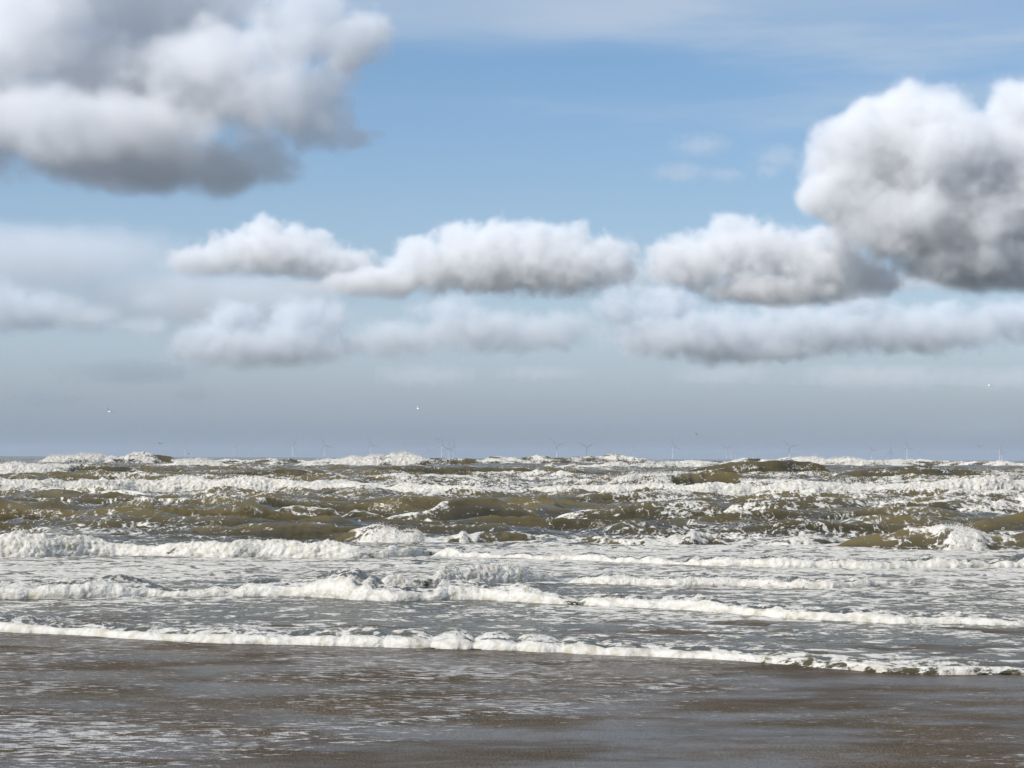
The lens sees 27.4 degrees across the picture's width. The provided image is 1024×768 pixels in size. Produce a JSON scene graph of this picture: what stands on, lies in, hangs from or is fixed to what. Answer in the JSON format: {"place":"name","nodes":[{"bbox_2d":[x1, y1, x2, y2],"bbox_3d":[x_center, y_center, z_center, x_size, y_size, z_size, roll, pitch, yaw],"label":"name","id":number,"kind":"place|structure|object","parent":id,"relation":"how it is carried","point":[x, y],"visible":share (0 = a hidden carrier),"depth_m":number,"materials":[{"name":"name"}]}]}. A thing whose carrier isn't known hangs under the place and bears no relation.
{"place":"outdoors","nodes":[
{"label":"outdoors","id":0,"kind":"place"},
{"bbox_2d":[0,616,1023,767],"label":"beach","id":1,"kind":"structure","parent":0,"point":[73,701],"depth_m":16.72,"materials":[{"name":"sand"}]},
{"bbox_2d":[0,456,1023,673],"bbox_3d":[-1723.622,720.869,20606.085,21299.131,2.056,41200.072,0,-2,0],"label":"sea","id":2,"kind":"structure","parent":0,"point":[115,514],"depth_m":44.37,"materials":[{"name":"liquid"}]},
{"bbox_2d":[0,458,139,473],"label":"breaking wave","id":3,"kind":"object","parent":2,"relation":"on","point":[15,467],"visible":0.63,"depth_m":196.45,"materials":[{"name":"liquid"}]},
{"bbox_2d":[38,450,183,463],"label":"breaking wave","id":4,"kind":"object","parent":2,"relation":"on","point":[143,457],"visible":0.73,"depth_m":413.15,"materials":[{"name":"liquid"}]},
{"bbox_2d":[153,455,272,465],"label":"breaking wave","id":5,"kind":"object","parent":2,"relation":"on","point":[199,461],"visible":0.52,"depth_m":321.89,"materials":[{"name":"liquid"}]},
{"bbox_2d":[0,523,435,557],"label":"breaking wave","id":6,"kind":"object","parent":2,"relation":"on","point":[18,543],"visible":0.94,"depth_m":41.66,"materials":[{"name":"liquid"}]},
{"bbox_2d":[216,458,304,464],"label":"breaking wave","id":7,"kind":"object","parent":2,"relation":"on","point":[269,461],"visible":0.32,"depth_m":484.92,"materials":[{"name":"liquid"}]},
{"bbox_2d":[0,472,521,492],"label":"breaking wave","id":8,"kind":"object","parent":2,"relation":"on","point":[178,483],"visible":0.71,"depth_m":116.51,"materials":[{"name":"liquid"}]},
{"bbox_2d":[163,522,361,537],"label":"breaking wave","id":9,"kind":"object","parent":2,"relation":"on","point":[297,530],"visible":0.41,"depth_m":51.43,"materials":[{"name":"liquid"}]},
{"bbox_2d":[192,469,340,475],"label":"breaking wave","id":10,"kind":"object","parent":2,"relation":"on","point":[295,472],"visible":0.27,"depth_m":176.09,"materials":[{"name":"liquid"}]},
{"bbox_2d":[275,505,385,519],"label":"breaking wave","id":11,"kind":"object","parent":2,"relation":"on","point":[303,510],"visible":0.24,"depth_m":65.47,"materials":[{"name":"liquid"}]},
{"bbox_2d":[296,448,469,465],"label":"breaking wave","id":12,"kind":"object","parent":2,"relation":"on","point":[400,458],"visible":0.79,"depth_m":415.31,"materials":[{"name":"liquid"}]},
{"bbox_2d":[302,542,557,586],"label":"breaking wave","id":13,"kind":"object","parent":2,"relation":"on","point":[497,573],"visible":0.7,"depth_m":33.12,"materials":[{"name":"liquid"}]},
{"bbox_2d":[334,523,540,542],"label":"breaking wave","id":14,"kind":"object","parent":2,"relation":"on","point":[376,533],"visible":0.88,"depth_m":49.37,"materials":[{"name":"liquid"}]},
{"bbox_2d":[356,465,555,474],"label":"breaking wave","id":15,"kind":"object","parent":2,"relation":"on","point":[462,470],"visible":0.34,"depth_m":207.34,"materials":[{"name":"liquid"}]},
{"bbox_2d":[386,497,540,521],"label":"breaking wave","id":16,"kind":"object","parent":2,"relation":"on","point":[461,508],"visible":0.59,"depth_m":67.29,"materials":[{"name":"liquid"}]},
{"bbox_2d":[448,456,540,463],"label":"breaking wave","id":17,"kind":"object","parent":2,"relation":"on","point":[495,459],"visible":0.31,"depth_m":570.46,"materials":[{"name":"liquid"}]},
{"bbox_2d":[0,614,1023,674],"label":"breaking wave","id":18,"kind":"object","parent":2,"relation":"on","point":[367,636],"visible":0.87,"depth_m":22.02,"materials":[{"name":"liquid"}]},
{"bbox_2d":[0,567,1023,625],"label":"breaking wave","id":19,"kind":"object","parent":2,"relation":"on","point":[349,583],"visible":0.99,"depth_m":29.31,"materials":[{"name":"liquid"}]},
{"bbox_2d":[519,454,648,464],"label":"breaking wave","id":20,"kind":"object","parent":2,"relation":"on","point":[609,458],"visible":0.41,"depth_m":613.24,"materials":[{"name":"liquid"}]},
{"bbox_2d":[545,456,712,467],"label":"breaking wave","id":21,"kind":"object","parent":2,"relation":"on","point":[667,463],"visible":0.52,"depth_m":346.75,"materials":[{"name":"liquid"}]},
{"bbox_2d":[577,530,726,544],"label":"breaking wave","id":22,"kind":"object","parent":2,"relation":"on","point":[693,537],"visible":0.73,"depth_m":48.86,"materials":[{"name":"liquid"}]},
{"bbox_2d":[556,500,768,521],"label":"breaking wave","id":23,"kind":"object","parent":2,"relation":"on","point":[650,510],"visible":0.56,"depth_m":67.10,"materials":[{"name":"liquid"}]},
{"bbox_2d":[606,460,761,484],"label":"breaking wave","id":24,"kind":"object","parent":2,"relation":"on","point":[705,476],"visible":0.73,"depth_m":148.32,"materials":[{"name":"liquid"}]},
{"bbox_2d":[432,545,1023,568],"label":"breaking wave","id":25,"kind":"object","parent":2,"relation":"on","point":[924,561],"visible":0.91,"depth_m":39.11,"materials":[{"name":"liquid"}]},
{"bbox_2d":[567,566,922,587],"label":"breaking wave","id":26,"kind":"object","parent":2,"relation":"on","point":[726,579],"visible":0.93,"depth_m":33.07,"materials":[{"name":"liquid"}]},
{"bbox_2d":[687,460,832,473],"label":"breaking wave","id":27,"kind":"object","parent":2,"relation":"on","point":[767,466],"visible":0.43,"depth_m":221.61,"materials":[{"name":"liquid"}]},
{"bbox_2d":[530,467,1023,495],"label":"breaking wave","id":28,"kind":"object","parent":2,"relation":"on","point":[994,482],"visible":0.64,"depth_m":113.97,"materials":[{"name":"liquid"}]},
{"bbox_2d":[668,450,922,465],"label":"breaking wave","id":29,"kind":"object","parent":2,"relation":"on","point":[848,460],"visible":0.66,"depth_m":562.24,"materials":[{"name":"liquid"}]},
{"bbox_2d":[761,536,844,544],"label":"breaking wave","id":30,"kind":"object","parent":2,"relation":"on","point":[802,540],"visible":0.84,"depth_m":49.42,"materials":[{"name":"liquid"}]},
{"bbox_2d":[723,495,970,512],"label":"breaking wave","id":31,"kind":"object","parent":2,"relation":"on","point":[797,503],"visible":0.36,"depth_m":74.33,"materials":[{"name":"liquid"}]},
{"bbox_2d":[834,465,997,476],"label":"breaking wave","id":32,"kind":"object","parent":2,"relation":"on","point":[924,470],"visible":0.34,"depth_m":207.78,"materials":[{"name":"liquid"}]},
{"bbox_2d":[837,519,1023,550],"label":"breaking wave","id":33,"kind":"object","parent":2,"relation":"on","point":[940,536],"visible":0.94,"depth_m":47.04,"materials":[{"name":"liquid"}]},
{"bbox_2d":[897,459,963,465],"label":"breaking wave","id":34,"kind":"object","parent":2,"relation":"on","point":[928,462],"visible":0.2,"depth_m":584.13,"materials":[{"name":"liquid"}]},
{"bbox_2d":[943,460,1023,465],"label":"breaking wave","id":35,"kind":"object","parent":2,"relation":"on","point":[997,463],"visible":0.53,"depth_m":566.09,"materials":[{"name":"liquid"}]},
{"bbox_2d":[960,495,1023,514],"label":"breaking wave","id":36,"kind":"object","parent":2,"relation":"on","point":[1009,505],"visible":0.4,"depth_m":74.61,"materials":[{"name":"liquid"}]},
{"bbox_2d":[0,0,1023,460],"label":"sky","id":37,"kind":"structure","parent":0,"point":[260,226],"materials":[{"name":"blue"}]}
]}

